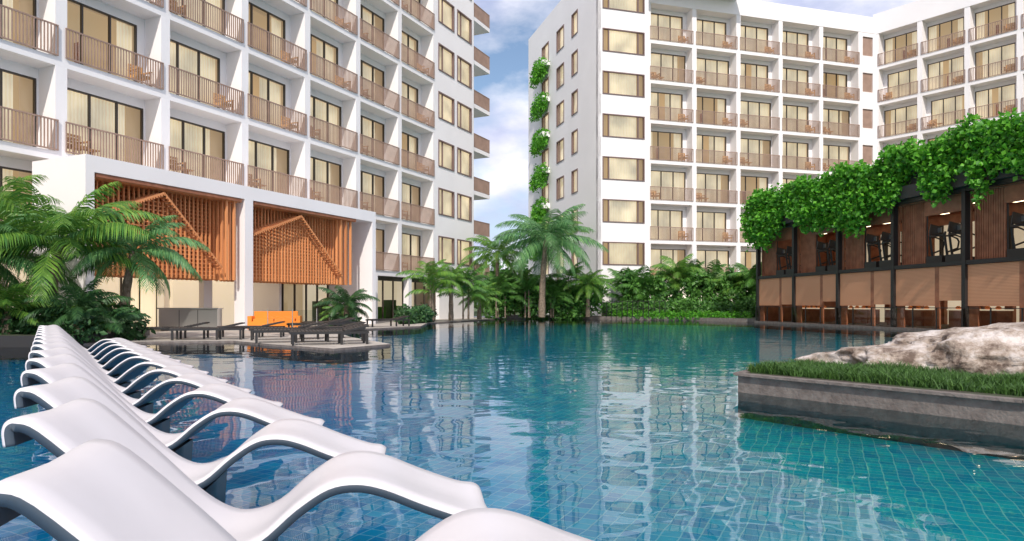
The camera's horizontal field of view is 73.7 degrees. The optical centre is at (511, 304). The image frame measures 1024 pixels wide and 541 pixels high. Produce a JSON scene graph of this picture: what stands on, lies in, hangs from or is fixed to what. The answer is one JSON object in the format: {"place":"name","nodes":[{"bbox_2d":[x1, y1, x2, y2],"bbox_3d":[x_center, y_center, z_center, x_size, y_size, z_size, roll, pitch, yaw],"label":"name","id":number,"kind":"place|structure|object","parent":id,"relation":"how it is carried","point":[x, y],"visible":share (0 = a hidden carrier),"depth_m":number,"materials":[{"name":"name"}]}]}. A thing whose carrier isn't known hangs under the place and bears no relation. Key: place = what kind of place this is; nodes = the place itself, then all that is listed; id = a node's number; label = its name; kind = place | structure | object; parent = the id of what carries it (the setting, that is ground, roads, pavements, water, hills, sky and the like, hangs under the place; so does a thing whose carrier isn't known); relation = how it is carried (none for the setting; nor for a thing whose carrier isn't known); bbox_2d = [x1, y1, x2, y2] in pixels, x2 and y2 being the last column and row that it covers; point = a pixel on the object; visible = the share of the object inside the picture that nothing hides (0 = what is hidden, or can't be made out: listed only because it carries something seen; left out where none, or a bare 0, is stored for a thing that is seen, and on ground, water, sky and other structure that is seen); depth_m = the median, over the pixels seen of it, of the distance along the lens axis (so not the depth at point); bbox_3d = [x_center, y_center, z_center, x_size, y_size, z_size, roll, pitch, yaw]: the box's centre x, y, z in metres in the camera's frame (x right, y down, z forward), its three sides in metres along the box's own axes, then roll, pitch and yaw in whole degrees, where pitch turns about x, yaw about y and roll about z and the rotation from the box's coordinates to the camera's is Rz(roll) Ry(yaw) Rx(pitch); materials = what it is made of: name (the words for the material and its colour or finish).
{"place":"outdoors","nodes":[
{"label":"outdoors","id":0,"kind":"place"},
{"bbox_2d":[83,317,503,350],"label":"pool deck","id":1,"kind":"structure","parent":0,"point":[312,341],"depth_m":20.26,"materials":[{"name":"stone"}]},
{"bbox_2d":[157,308,223,330],"bbox_3d":[-12.952,0.585,27.546,2.300,0.910,0.800,0,0,-9],"label":"bar counter","id":2,"kind":"object","parent":1,"relation":"on","point":[174,317],"visible":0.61,"depth_m":27.20,"materials":[{"name":"silver metal"}]},
{"bbox_2d":[8,154,375,327],"bbox_3d":[-12.962,-1.925,30.605,5.100,6.050,15.700,0,0,25],"label":"entrance canopy","id":3,"kind":"object","parent":1,"relation":"on","point":[69,183],"visible":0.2,"depth_m":29.05,"materials":[{"name":"white paint"}]},
{"bbox_2d":[94,173,355,284],"bbox_3d":[-12.148,-2.695,29.530,2.650,3.390,13.742,0,0,25],"label":"timber slat screen","id":4,"kind":"object","parent":3,"relation":"attached to","point":[296,246],"visible":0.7,"depth_m":28.50,"materials":[{"name":"brown wood"}]},
{"bbox_2d":[169,322,244,339],"bbox_3d":[-9.023,0.790,20.275,1.984,0.500,0.680,0,0,-14],"label":"sunbed","id":5,"kind":"object","parent":1,"relation":"on","point":[220,329],"visible":1,"depth_m":20.12,"materials":[{"name":"black wood"}]},
{"bbox_2d":[247,311,301,329],"bbox_3d":[-9.079,0.650,26.192,1.900,0.780,0.800,0,0,-11],"label":"orange sofa","id":6,"kind":"object","parent":1,"relation":"on","point":[258,318],"visible":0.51,"depth_m":26.23,"materials":[{"name":"orange fabric"}]},
{"bbox_2d":[253,323,329,342],"bbox_3d":[-6.085,0.790,18.860,1.984,0.500,0.680,0,0,-20],"label":"sunbed","id":7,"kind":"object","parent":1,"relation":"on","point":[256,331],"visible":0.8,"depth_m":18.54,"materials":[{"name":"black wood"}]},
{"bbox_2d":[289,324,368,345],"bbox_3d":[-4.785,0.790,17.860,1.984,0.500,0.680,0,0,-20],"label":"sunbed","id":8,"kind":"object","parent":1,"relation":"on","point":[350,330],"visible":1,"depth_m":17.73,"materials":[{"name":"black wood"}]},
{"bbox_2d":[312,285,379,320],"bbox_3d":[-7.350,0.084,30.595,2.817,1.933,2.660,0,0,0],"label":"palm tree","id":9,"kind":"object","parent":1,"relation":"on","point":[347,299],"visible":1,"depth_m":30.30,"materials":[{"name":"green plant"}]},
{"bbox_2d":[325,303,437,325],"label":"deck shrubs","id":10,"kind":"object","parent":1,"relation":"on","point":[423,313],"visible":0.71,"depth_m":36.41,"materials":[{"name":"green plant"}]},
{"bbox_2d":[396,259,461,320],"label":"areca palm","id":11,"kind":"object","parent":1,"relation":"on","point":[431,282],"visible":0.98,"depth_m":40.05,"materials":[{"name":"green plant"}]},
{"bbox_2d":[420,260,474,320],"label":"palm tree","id":12,"kind":"object","parent":1,"relation":"on","point":[458,271],"visible":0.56,"depth_m":41.83,"materials":[{"name":"green plant"}]},
{"bbox_2d":[457,282,502,318],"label":"palm tree","id":13,"kind":"object","parent":1,"relation":"on","point":[480,301],"visible":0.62,"depth_m":45.84,"materials":[{"name":"green plant"}]},
{"bbox_2d":[460,234,531,313],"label":"palm tree","id":14,"kind":"object","parent":1,"relation":"on","point":[486,242],"visible":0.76,"depth_m":50.73,"materials":[{"name":"green plant"}]},
{"bbox_2d":[0,318,981,422],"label":"pool water","id":15,"kind":"structure","parent":0,"point":[691,358],"depth_m":14.16,"materials":[{"name":"blue liquid"}]},
{"bbox_2d":[474,308,519,315],"bbox_3d":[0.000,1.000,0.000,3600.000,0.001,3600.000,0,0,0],"label":"ground","id":16,"kind":"structure","parent":0,"point":[475,311],"depth_m":75.51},
{"bbox_2d":[0,0,489,321],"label":"hotel building","id":17,"kind":"structure","parent":16,"relation":"on","point":[462,61],"depth_m":50.18,"materials":[{"name":"white paint"}]},
{"bbox_2d":[0,156,32,253],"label":"balcony bay","id":18,"kind":"object","parent":17,"relation":"attached to","point":[15,167],"visible":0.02,"depth_m":24.27,"materials":[{"name":"white paint"}]},
{"bbox_2d":[0,58,60,160],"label":"balcony bay","id":19,"kind":"object","parent":17,"relation":"attached to","point":[30,113],"visible":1,"depth_m":24.48,"materials":[{"name":"white paint"}]},
{"bbox_2d":[0,0,60,68],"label":"balcony bay","id":20,"kind":"object","parent":17,"relation":"attached to","point":[30,33],"visible":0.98,"depth_m":24.31,"materials":[{"name":"white paint"}]},
{"bbox_2d":[61,67,165,169],"bbox_3d":[-16.327,-6.880,27.023,2.270,3.400,4.250,0,0,25],"label":"balcony bay","id":21,"kind":"object","parent":17,"relation":"attached to","point":[101,122],"visible":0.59,"depth_m":27.39,"materials":[{"name":"white paint"}]},
{"bbox_2d":[61,0,165,99],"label":"balcony bay","id":22,"kind":"object","parent":21,"relation":"on","point":[109,53],"visible":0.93,"depth_m":27.69,"materials":[{"name":"white paint"}]},
{"bbox_2d":[67,0,165,24],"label":"balcony bay","id":23,"kind":"object","parent":17,"relation":"attached to","point":[145,9],"visible":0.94,"depth_m":27.82,"materials":[{"name":"white paint"}]},
{"bbox_2d":[166,18,244,124],"bbox_3d":[-14.514,-10.280,30.867,2.270,3.400,4.250,0,0,25],"label":"balcony bay","id":24,"kind":"object","parent":17,"relation":"attached to","point":[211,87],"visible":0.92,"depth_m":31.19,"materials":[{"name":"white paint"}]},
{"bbox_2d":[166,99,244,185],"bbox_3d":[-14.514,-6.880,30.867,2.270,3.400,4.250,0,0,25],"label":"balcony bay","id":25,"kind":"object","parent":17,"relation":"attached to","point":[203,147],"visible":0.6,"depth_m":31.42,"materials":[{"name":"white paint"}]},
{"bbox_2d":[166,0,244,56],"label":"balcony bay","id":26,"kind":"object","parent":17,"relation":"attached to","point":[219,25],"visible":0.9,"depth_m":31.11,"materials":[{"name":"white paint"}]},
{"bbox_2d":[245,123,307,197],"bbox_3d":[-12.701,-6.880,34.710,2.270,3.400,4.250,0,0,25],"label":"balcony bay","id":27,"kind":"object","parent":17,"relation":"attached to","point":[275,165],"visible":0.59,"depth_m":35.34,"materials":[{"name":"white paint"}]},
{"bbox_2d":[245,52,307,143],"bbox_3d":[-12.701,-10.280,34.710,2.270,3.400,4.250,0,0,25],"label":"balcony bay","id":28,"kind":"object","parent":27,"relation":"on","point":[277,109],"visible":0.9,"depth_m":35.26,"materials":[{"name":"white paint"}]},
{"bbox_2d":[245,0,307,82],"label":"balcony bay","id":29,"kind":"object","parent":28,"relation":"on","point":[278,45],"visible":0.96,"depth_m":35.41,"materials":[{"name":"white paint"}]},
{"bbox_2d":[248,0,307,18],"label":"balcony bay","id":30,"kind":"object","parent":29,"relation":"on","point":[291,7],"visible":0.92,"depth_m":35.56,"materials":[{"name":"white paint"}]},
{"bbox_2d":[308,79,357,158],"bbox_3d":[-10.887,-10.280,38.554,2.270,3.400,4.250,0,0,25],"label":"balcony bay","id":31,"kind":"object","parent":17,"relation":"attached to","point":[332,126],"visible":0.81,"depth_m":39.06,"materials":[{"name":"white paint"}]},
{"bbox_2d":[308,15,357,102],"bbox_3d":[-10.887,-13.680,38.554,2.270,3.400,4.250,0,0,25],"label":"balcony bay","id":32,"kind":"object","parent":17,"relation":"attached to","point":[333,69],"visible":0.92,"depth_m":39.09,"materials":[{"name":"white paint"}]},
{"bbox_2d":[308,143,357,207],"bbox_3d":[-10.887,-6.880,38.554,2.270,3.400,4.250,0,0,25],"label":"balcony bay","id":33,"kind":"object","parent":17,"relation":"attached to","point":[333,179],"visible":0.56,"depth_m":39.19,"materials":[{"name":"white paint"}]},
{"bbox_2d":[308,0,357,45],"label":"balcony bay","id":34,"kind":"object","parent":17,"relation":"attached to","point":[336,20],"visible":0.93,"depth_m":38.80,"materials":[{"name":"white paint"}]},
{"bbox_2d":[358,158,399,223],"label":"balcony bay","id":35,"kind":"object","parent":17,"relation":"attached to","point":[379,192],"visible":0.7,"depth_m":43.15,"materials":[{"name":"white paint"}]},
{"bbox_2d":[358,100,399,171],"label":"balcony bay","id":36,"kind":"object","parent":17,"relation":"attached to","point":[378,143],"visible":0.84,"depth_m":42.99,"materials":[{"name":"white paint"}]},
{"bbox_2d":[358,42,399,120],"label":"balcony bay","id":37,"kind":"object","parent":36,"relation":"on","point":[379,89],"visible":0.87,"depth_m":42.92,"materials":[{"name":"white paint"}]},
{"bbox_2d":[358,0,399,67],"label":"balcony bay","id":38,"kind":"object","parent":37,"relation":"on","point":[379,36],"visible":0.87,"depth_m":42.90,"materials":[{"name":"white paint"}]},
{"bbox_2d":[360,0,399,15],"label":"balcony bay","id":39,"kind":"object","parent":17,"relation":"attached to","point":[386,6],"visible":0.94,"depth_m":43.17,"materials":[{"name":"white paint"}]},
{"bbox_2d":[376,223,399,276],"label":"balcony bay","id":40,"kind":"object","parent":17,"relation":"attached to","point":[387,249],"visible":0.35,"depth_m":43.76,"materials":[{"name":"white paint"}]},
{"bbox_2d":[400,171,434,230],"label":"balcony bay","id":41,"kind":"object","parent":17,"relation":"attached to","point":[417,205],"visible":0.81,"depth_m":46.97,"materials":[{"name":"white paint"}]},
{"bbox_2d":[400,118,434,181],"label":"balcony bay","id":42,"kind":"object","parent":17,"relation":"attached to","point":[417,156],"visible":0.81,"depth_m":47.23,"materials":[{"name":"white paint"}]},
{"bbox_2d":[400,65,434,135],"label":"balcony bay","id":43,"kind":"object","parent":42,"relation":"on","point":[417,107],"visible":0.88,"depth_m":46.88,"materials":[{"name":"white paint"}]},
{"bbox_2d":[400,13,434,86],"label":"balcony bay","id":44,"kind":"object","parent":17,"relation":"attached to","point":[417,58],"visible":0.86,"depth_m":46.79,"materials":[{"name":"white paint"}]},
{"bbox_2d":[400,0,434,38],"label":"balcony bay","id":45,"kind":"object","parent":44,"relation":"on","point":[418,17],"visible":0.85,"depth_m":46.50,"materials":[{"name":"white paint"}]},
{"bbox_2d":[400,224,434,276],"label":"balcony bay","id":46,"kind":"object","parent":17,"relation":"attached to","point":[416,246],"visible":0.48,"depth_m":47.12,"materials":[{"name":"white paint"}]},
{"bbox_2d":[437,266,489,318],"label":"areca palm","id":47,"kind":"object","parent":16,"relation":"on","point":[478,281],"visible":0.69,"depth_m":43.17,"materials":[{"name":"green plant"}]},
{"bbox_2d":[482,270,527,317],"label":"areca palm","id":48,"kind":"object","parent":16,"relation":"on","point":[503,279],"visible":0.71,"depth_m":49.06,"materials":[{"name":"green plant"}]},
{"bbox_2d":[528,0,1023,315],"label":"hotel tower","id":49,"kind":"structure","parent":16,"relation":"on","point":[676,131],"depth_m":60.47,"materials":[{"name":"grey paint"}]},
{"bbox_2d":[0,379,1023,540],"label":"pool floor","id":50,"kind":"structure","parent":0,"point":[634,466],"depth_m":5.87,"materials":[{"name":"tile"}]},
{"bbox_2d":[0,330,149,346],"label":"planter","id":51,"kind":"object","parent":50,"relation":"on","point":[17,340],"depth_m":17.54,"materials":[{"name":"concrete"}]},
{"bbox_2d":[0,277,64,333],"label":"palm tree","id":52,"kind":"object","parent":51,"relation":"on","point":[13,299],"visible":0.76,"depth_m":18.27,"materials":[{"name":"green plant"}]},
{"bbox_2d":[0,174,67,282],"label":"palm tree","id":53,"kind":"object","parent":51,"relation":"on","point":[4,194],"visible":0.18,"depth_m":20.43,"materials":[{"name":"green plant"}]},
{"bbox_2d":[0,213,81,310],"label":"palm tree","id":54,"kind":"object","parent":51,"relation":"on","point":[20,261],"visible":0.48,"depth_m":18.91,"materials":[{"name":"green plant"}]},
{"bbox_2d":[18,275,134,333],"bbox_3d":[-12.020,-0.001,18.849,2.745,1.603,2.586,0,0,0],"label":"palm tree","id":55,"kind":"object","parent":51,"relation":"on","point":[89,299],"visible":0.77,"depth_m":18.55,"materials":[{"name":"green plant"}]},
{"bbox_2d":[0,300,155,345],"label":"undergrowth","id":56,"kind":"object","parent":51,"relation":"in","point":[25,327],"visible":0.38,"depth_m":18.41,"materials":[{"name":"green plant"}]},
{"bbox_2d":[0,176,163,312],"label":"palm tree","id":57,"kind":"object","parent":51,"relation":"on","point":[63,224],"visible":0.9,"depth_m":18.77,"materials":[{"name":"green plant"}]},
{"bbox_2d":[58,304,150,341],"bbox_3d":[-11.157,0.546,18.918,2.091,1.270,1.996,0,0,27],"label":"areca palm","id":58,"kind":"object","parent":51,"relation":"on","point":[127,316],"visible":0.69,"depth_m":18.77,"materials":[{"name":"green plant"}]},
{"bbox_2d":[59,206,210,306],"bbox_3d":[-11.503,-0.965,20.287,4.358,3.535,3.813,0,0,0],"label":"palm tree","id":59,"kind":"object","parent":51,"relation":"on","point":[160,252],"visible":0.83,"depth_m":20.23,"materials":[{"name":"green leaf"},{"name":"bark"}]},
{"bbox_2d":[38,326,153,355],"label":"pool lounger","id":60,"kind":"object","parent":50,"relation":"on","point":[98,349],"visible":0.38,"depth_m":12.33,"materials":[{"name":"plastic"}]},
{"bbox_2d":[37,328,160,359],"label":"pool lounger","id":61,"kind":"object","parent":50,"relation":"on","point":[103,352],"visible":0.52,"depth_m":11.48,"materials":[{"name":"plastic"}]},
{"bbox_2d":[36,330,170,364],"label":"pool lounger","id":62,"kind":"object","parent":50,"relation":"on","point":[106,358],"visible":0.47,"depth_m":10.61,"materials":[{"name":"plastic"}]},
{"bbox_2d":[35,332,180,370],"bbox_3d":[-5.767,0.909,9.825,1.745,1.021,0.550,0,0,-9],"label":"pool lounger","id":63,"kind":"object","parent":50,"relation":"on","point":[111,364],"visible":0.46,"depth_m":9.75,"materials":[{"name":"plastic"}]},
{"bbox_2d":[34,335,193,378],"bbox_3d":[-5.168,0.909,8.947,1.745,1.021,0.550,0,0,-9],"label":"pool lounger","id":64,"kind":"object","parent":50,"relation":"on","point":[125,365],"visible":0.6,"depth_m":8.92,"materials":[{"name":"plastic"}]},
{"bbox_2d":[32,338,208,387],"bbox_3d":[-4.575,0.909,8.080,1.745,1.021,0.550,0,0,-10],"label":"pool lounger","id":65,"kind":"object","parent":50,"relation":"on","point":[133,372],"visible":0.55,"depth_m":8.03,"materials":[{"name":"plastic"}]},
{"bbox_2d":[31,342,227,398],"bbox_3d":[-3.968,0.909,7.186,1.745,1.021,0.550,0,0,-9],"label":"pool lounger","id":66,"kind":"object","parent":50,"relation":"on","point":[141,382],"visible":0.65,"depth_m":7.17,"materials":[{"name":"plastic"}]},
{"bbox_2d":[28,347,251,413],"bbox_3d":[-3.372,0.909,6.315,1.745,1.021,0.550,0,0,-10],"label":"pool lounger","id":67,"kind":"object","parent":50,"relation":"on","point":[196,380],"visible":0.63,"depth_m":6.29,"materials":[{"name":"plastic"}]},
{"bbox_2d":[25,354,282,432],"bbox_3d":[-2.768,0.909,5.427,1.745,1.021,0.550,0,0,-9],"label":"pool lounger","id":68,"kind":"object","parent":50,"relation":"on","point":[219,393],"visible":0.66,"depth_m":5.42,"materials":[{"name":"plastic"}]},
{"bbox_2d":[20,363,324,460],"bbox_3d":[-2.174,0.909,4.557,1.745,1.021,0.550,0,0,-10],"label":"pool lounger","id":69,"kind":"object","parent":50,"relation":"on","point":[263,412],"visible":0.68,"depth_m":4.53,"materials":[{"name":"plastic"}]},
{"bbox_2d":[13,376,385,502],"bbox_3d":[-1.567,0.909,3.664,1.745,1.021,0.550,0,0,-9],"label":"pool lounger","id":70,"kind":"object","parent":50,"relation":"on","point":[314,439],"visible":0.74,"depth_m":3.65,"materials":[{"name":"plastic"}]},
{"bbox_2d":[1,398,486,540],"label":"pool lounger","id":71,"kind":"object","parent":50,"relation":"on","point":[58,431],"visible":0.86,"depth_m":2.76,"materials":[{"name":"plastic"}]},
{"bbox_2d":[0,439,592,540],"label":"pool lounger","id":72,"kind":"object","parent":50,"relation":"on","point":[100,490],"visible":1,"depth_m":1.83,"materials":[{"name":"plastic"}]},
{"bbox_2d":[506,314,755,321],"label":"planting bed","id":73,"kind":"object","parent":50,"relation":"on","point":[751,319],"visible":0.14,"depth_m":47.45,"materials":[{"name":"green plant"}]},
{"bbox_2d":[500,273,550,317],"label":"areca palm","id":74,"kind":"object","parent":73,"relation":"on","point":[532,282],"visible":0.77,"depth_m":48.99,"materials":[{"name":"green plant"}]},
{"bbox_2d":[481,271,609,319],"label":"garden shrubs","id":75,"kind":"object","parent":73,"relation":"on","point":[561,308],"visible":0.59,"depth_m":49.78,"materials":[{"name":"green plant"}]},
{"bbox_2d":[490,204,608,316],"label":"palm tree","id":76,"kind":"object","parent":73,"relation":"on","point":[534,241],"visible":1,"depth_m":47.52,"materials":[{"name":"green leaf"},{"name":"bark"}]},
{"bbox_2d":[527,278,573,317],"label":"areca palm","id":77,"kind":"object","parent":73,"relation":"on","point":[550,289],"visible":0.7,"depth_m":49.18,"materials":[{"name":"green plant"}]},
{"bbox_2d":[546,262,588,316],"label":"areca palm","id":78,"kind":"object","parent":73,"relation":"on","point":[551,275],"visible":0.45,"depth_m":49.89,"materials":[{"name":"green plant"}]},
{"bbox_2d":[563,269,615,316],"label":"palm tree","id":79,"kind":"object","parent":73,"relation":"on","point":[591,277],"visible":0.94,"depth_m":49.16,"materials":[{"name":"green plant"}]},
{"bbox_2d":[602,267,644,303],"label":"areca palm","id":80,"kind":"object","parent":73,"relation":"on","point":[615,274],"visible":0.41,"depth_m":52.16,"materials":[{"name":"green plant"}]},
{"bbox_2d":[619,267,637,304],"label":"shrub","id":81,"kind":"object","parent":73,"relation":"on","point":[627,295],"visible":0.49,"depth_m":51.09,"materials":[{"name":"green plant"}]},
{"bbox_2d":[613,266,666,301],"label":"areca palm","id":82,"kind":"object","parent":73,"relation":"on","point":[648,280],"visible":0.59,"depth_m":50.82,"materials":[{"name":"green plant"}]},
{"bbox_2d":[649,270,670,310],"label":"shrub","id":83,"kind":"object","parent":73,"relation":"on","point":[660,284],"visible":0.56,"depth_m":50.30,"materials":[{"name":"green plant"}]},
{"bbox_2d":[596,296,755,316],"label":"hedge","id":84,"kind":"object","parent":73,"relation":"on","point":[677,306],"visible":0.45,"depth_m":48.73,"materials":[{"name":"green plant"}]},
{"bbox_2d":[650,253,702,291],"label":"areca palm","id":85,"kind":"object","parent":73,"relation":"on","point":[675,276],"visible":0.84,"depth_m":50.52,"materials":[{"name":"green plant"}]},
{"bbox_2d":[609,309,752,320],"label":"groundcover","id":86,"kind":"object","parent":73,"relation":"on","point":[696,315],"visible":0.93,"depth_m":46.68,"materials":[{"name":"green plant"}]},
{"bbox_2d":[683,270,703,312],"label":"shrub","id":87,"kind":"object","parent":73,"relation":"on","point":[696,276],"visible":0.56,"depth_m":49.55,"materials":[{"name":"green plant"}]},
{"bbox_2d":[677,259,736,301],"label":"areca palm","id":88,"kind":"object","parent":73,"relation":"on","point":[714,268],"visible":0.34,"depth_m":49.91,"materials":[{"name":"green plant"}]},
{"bbox_2d":[701,271,720,304],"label":"shrub","id":89,"kind":"object","parent":73,"relation":"on","point":[709,294],"visible":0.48,"depth_m":49.11,"materials":[{"name":"green plant"}]},
{"bbox_2d":[716,264,737,304],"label":"shrub","id":90,"kind":"object","parent":73,"relation":"on","point":[725,282],"visible":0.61,"depth_m":48.82,"materials":[{"name":"green plant"}]},
{"bbox_2d":[702,264,755,299],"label":"areca palm","id":91,"kind":"object","parent":73,"relation":"on","point":[738,281],"visible":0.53,"depth_m":49.06,"materials":[{"name":"green plant"}]},
{"bbox_2d":[726,262,761,298],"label":"areca palm","id":92,"kind":"object","parent":73,"relation":"on","point":[750,273],"visible":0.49,"depth_m":48.51,"materials":[{"name":"green plant"}]},
{"bbox_2d":[738,372,1023,460],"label":"stone planter","id":93,"kind":"object","parent":50,"relation":"on","point":[938,421],"visible":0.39,"depth_m":7.09,"materials":[{"name":"stone"}]},
{"bbox_2d":[733,361,1023,402],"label":"planter coping","id":94,"kind":"object","parent":93,"relation":"on","point":[745,373],"visible":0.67,"depth_m":7.10,"materials":[{"name":"stone"}]},
{"bbox_2d":[743,357,1023,395],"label":"grass","id":95,"kind":"structure","parent":93,"relation":"on","point":[920,376],"depth_m":7.63,"materials":[{"name":"green plant"}]},
{"bbox_2d":[796,322,1023,374],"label":"boulder","id":96,"kind":"object","parent":93,"relation":"on","point":[998,347],"visible":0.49,"depth_m":8.56,"materials":[{"name":"stone"}]},
{"bbox_2d":[754,139,1023,330],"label":"poolside pavilion","id":97,"kind":"structure","parent":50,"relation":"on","point":[914,291],"depth_m":29.65,"materials":[{"name":"wood"}]},
{"bbox_2d":[864,234,890,267],"bbox_3d":[17.346,-2.485,31.736,1.994,1.571,0.840,0,0,-9],"label":"treadmill","id":98,"kind":"object","parent":97,"relation":"on","point":[872,240],"visible":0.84,"depth_m":31.59,"materials":[{"name":"black metal"}]},
{"bbox_2d":[737,107,1023,252],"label":"roof ivy","id":99,"kind":"object","parent":97,"relation":"attached to","point":[803,201],"visible":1,"depth_m":29.45,"materials":[{"name":"green plant"}]},
{"bbox_2d":[926,224,959,262],"bbox_3d":[17.963,-2.485,28.000,1.994,1.571,0.840,0,0,-11],"label":"treadmill","id":100,"kind":"object","parent":97,"relation":"on","point":[936,231],"visible":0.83,"depth_m":27.81,"materials":[{"name":"black metal"}]},
{"bbox_2d":[945,221,974,261],"bbox_3d":[18.130,-2.485,26.990,1.994,1.571,0.840,0,0,-8],"label":"treadmill","id":101,"kind":"object","parent":97,"relation":"on","point":[954,228],"visible":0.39,"depth_m":26.87,"materials":[{"name":"black metal"}]},
{"bbox_2d":[1007,212,1023,256],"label":"treadmill","id":102,"kind":"object","parent":97,"relation":"on","point":[1017,219],"visible":0.97,"depth_m":24.12,"materials":[{"name":"black metal"}]},
{"bbox_2d":[474,0,916,316],"label":"sky","id":103,"kind":"structure","parent":0,"point":[512,22],"materials":[{"name":"blue"}]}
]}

